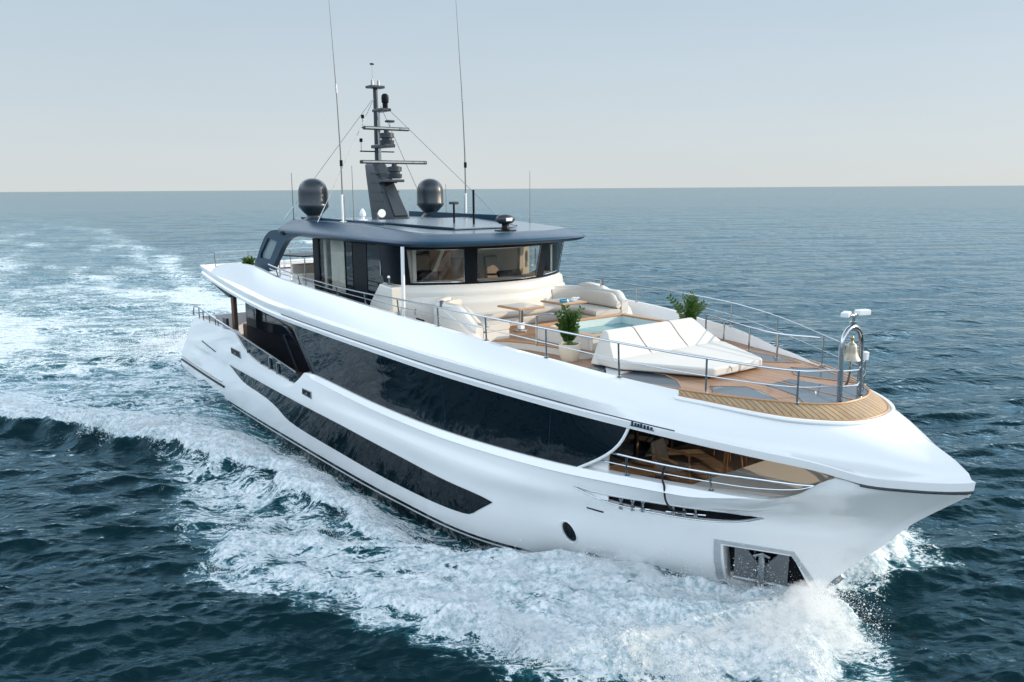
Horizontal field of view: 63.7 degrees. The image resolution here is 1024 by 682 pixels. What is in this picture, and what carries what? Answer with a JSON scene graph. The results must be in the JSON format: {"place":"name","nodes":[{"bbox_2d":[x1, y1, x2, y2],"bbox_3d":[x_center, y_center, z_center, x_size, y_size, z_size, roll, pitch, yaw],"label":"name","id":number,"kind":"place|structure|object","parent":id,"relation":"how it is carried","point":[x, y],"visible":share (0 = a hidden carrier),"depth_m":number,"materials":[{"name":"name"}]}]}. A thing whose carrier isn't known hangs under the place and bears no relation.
{"place":"outdoors","nodes":[
{"label":"outdoors","id":0,"kind":"place"},
{"bbox_2d":[0,185,1023,681],"bbox_3d":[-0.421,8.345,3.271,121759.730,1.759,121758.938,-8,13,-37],"label":"sea","id":1,"kind":"structure","parent":0,"point":[108,543],"depth_m":25.01,"materials":[{"name":"liquid"}]},
{"bbox_2d":[0,301,920,681],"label":"spray","id":2,"kind":"object","parent":1,"relation":"on","point":[622,643],"visible":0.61,"depth_m":16.36,"materials":[{"name":"white liquid"}]},
{"bbox_2d":[181,3,975,593],"bbox_3d":[-2.538,-4.281,28.373,9.095,19.445,36.094,-8,13,-37],"label":"motor yacht","id":3,"kind":"object","parent":1,"relation":"on","point":[385,353],"visible":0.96,"depth_m":20.86,"materials":[{"name":"white metal"}]},
{"bbox_2d":[241,255,255,264],"bbox_3d":[-11.260,-3.240,35.291,0.546,0.882,0.661,-7,12,-31],"label":"potted plant","id":4,"kind":"object","parent":3,"relation":"on","point":[249,260],"visible":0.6,"depth_m":35.16,"materials":[{"name":"green plant"}]},
{"bbox_2d":[290,323,330,381],"bbox_3d":[-6.780,0.310,27.673,0.104,1.680,3.048,-8,13,-37],"label":"saloon window","id":5,"kind":"structure","parent":3,"relation":"in","point":[307,339],"depth_m":27.54,"materials":[{"name":"black glass"}]},
{"bbox_2d":[315,332,387,407],"bbox_3d":[-5.030,0.790,25.445,0.114,1.727,4.703,-8,13,-37],"label":"saloon window","id":6,"kind":"structure","parent":3,"relation":"in","point":[357,370],"depth_m":25.14,"materials":[{"name":"black glass"}]},
{"bbox_2d":[379,355,445,430],"bbox_3d":[-2.768,1.349,22.572,0.138,1.645,3.307,-9,13,-38],"label":"saloon window","id":7,"kind":"structure","parent":3,"relation":"in","point":[415,393],"depth_m":22.42,"materials":[{"name":"black glass"}]},
{"bbox_2d":[440,376,550,459],"bbox_3d":[-0.468,1.819,20.033,0.152,1.570,3.844,-11,15,-44],"label":"saloon window","id":8,"kind":"structure","parent":3,"relation":"in","point":[470,411],"depth_m":19.91,"materials":[{"name":"black glass"}]},
{"bbox_2d":[497,302,544,331],"bbox_3d":[0.262,-0.660,24.063,0.960,0.766,1.060,-8,13,-37],"label":"lounge table","id":9,"kind":"object","parent":3,"relation":"on","point":[520,307],"visible":0.97,"depth_m":23.97,"materials":[{"name":"brown wood"}]},
{"bbox_2d":[540,298,586,318],"bbox_3d":[1.562,-0.850,25.045,0.960,0.766,1.060,-8,13,-37],"label":"lounge table","id":10,"kind":"object","parent":3,"relation":"on","point":[554,301],"visible":0.5,"depth_m":24.77,"materials":[{"name":"brown wood"}]},
{"bbox_2d":[559,299,568,302],"bbox_3d":[1.552,-1.203,24.589,0.300,0.080,0.300,-8,13,-37],"label":"dish","id":11,"kind":"object","parent":10,"relation":"on","point":[564,300],"visible":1,"depth_m":24.48,"materials":[{"name":"teal glass"}]},
{"bbox_2d":[554,304,584,361],"bbox_3d":[1.370,-0.172,20.546,0.645,1.489,0.764,6,12,29],"label":"potted plant","id":12,"kind":"object","parent":3,"relation":"on","point":[567,321],"visible":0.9,"depth_m":20.46,"materials":[{"name":"green plant"}]},
{"bbox_2d":[548,408,629,467],"bbox_3d":[1.635,2.214,18.148,2.168,1.377,0.160,8,13,37],"label":"saloon window","id":13,"kind":"structure","parent":3,"relation":"in","point":[574,440],"depth_m":18.22,"materials":[{"name":"black glass"}]},
{"bbox_2d":[651,437,691,481],"bbox_3d":[3.689,2.836,19.307,0.804,0.976,0.763,8,13,37],"label":"armchair","id":14,"kind":"object","parent":3,"relation":"on","point":[659,450],"visible":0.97,"depth_m":19.26,"materials":[{"name":"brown wood"}]},
{"bbox_2d":[661,466,686,512],"bbox_3d":[3.429,3.140,17.436,0.679,1.144,0.173,-6,12,-28],"label":"mooring line","id":15,"kind":"object","parent":3,"relation":"hanging from","point":[665,499],"visible":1,"depth_m":17.27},
{"bbox_2d":[591,318,761,377],"bbox_3d":[4.360,0.148,20.096,3.997,0.834,3.033,-8,13,-37],"label":"sun pad","id":16,"kind":"object","parent":3,"relation":"on","point":[691,336],"visible":0.89,"depth_m":20.07,"materials":[{"name":"white fabric"}]},
{"bbox_2d":[666,291,707,320],"bbox_3d":[4.933,-0.680,23.340,0.839,1.488,0.842,-8,13,-37],"label":"potted plant","id":17,"kind":"object","parent":3,"relation":"on","point":[693,307],"visible":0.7,"depth_m":23.24,"materials":[{"name":"green plant"}]},
{"bbox_2d":[732,547,788,586],"bbox_3d":[5.481,4.937,18.125,1.198,1.084,0.300,2,11,14],"label":"anchor","id":18,"kind":"object","parent":3,"relation":"in","point":[777,567],"visible":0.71,"depth_m":18.12,"materials":[{"name":"silver metal"}]},
{"bbox_2d":[844,335,860,387],"bbox_3d":[6.897,0.412,16.789,0.380,1.082,0.380,-8,13,-37],"label":"ship bell","id":19,"kind":"object","parent":3,"relation":"hanging from","point":[850,354],"visible":0.96,"depth_m":16.66,"materials":[{"name":"silver metal"}]},
{"bbox_2d":[0,0,1023,191],"label":"sky","id":20,"kind":"structure","parent":0,"point":[96,95],"materials":[{"name":"blue"}]},
{"bbox_2d":[713,449,749,462],"bbox_3d":[5.587,2.490,21.114,0.763,0.976,0.804,-6,12,-27],"label":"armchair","id":21,"kind":"object","parent":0,"point":[729,455],"visible":0.02,"depth_m":20.72,"materials":[{"name":"brown wood"}]},
{"bbox_2d":[722,451,742,472],"bbox_3d":[5.070,2.865,19.097,0.720,0.982,0.720,-8,13,-37],"label":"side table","id":22,"kind":"object","parent":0,"point":[726,454],"visible":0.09,"depth_m":18.97,"materials":[{"name":"brown wood"}]},
{"bbox_2d":[743,455,758,466],"bbox_3d":[5.693,2.868,19.777,0.600,0.722,0.600,-8,13,-37],"label":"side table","id":23,"kind":"object","parent":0,"point":[744,460],"visible":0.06,"depth_m":19.67,"materials":[{"name":"brown wood"}]}
]}

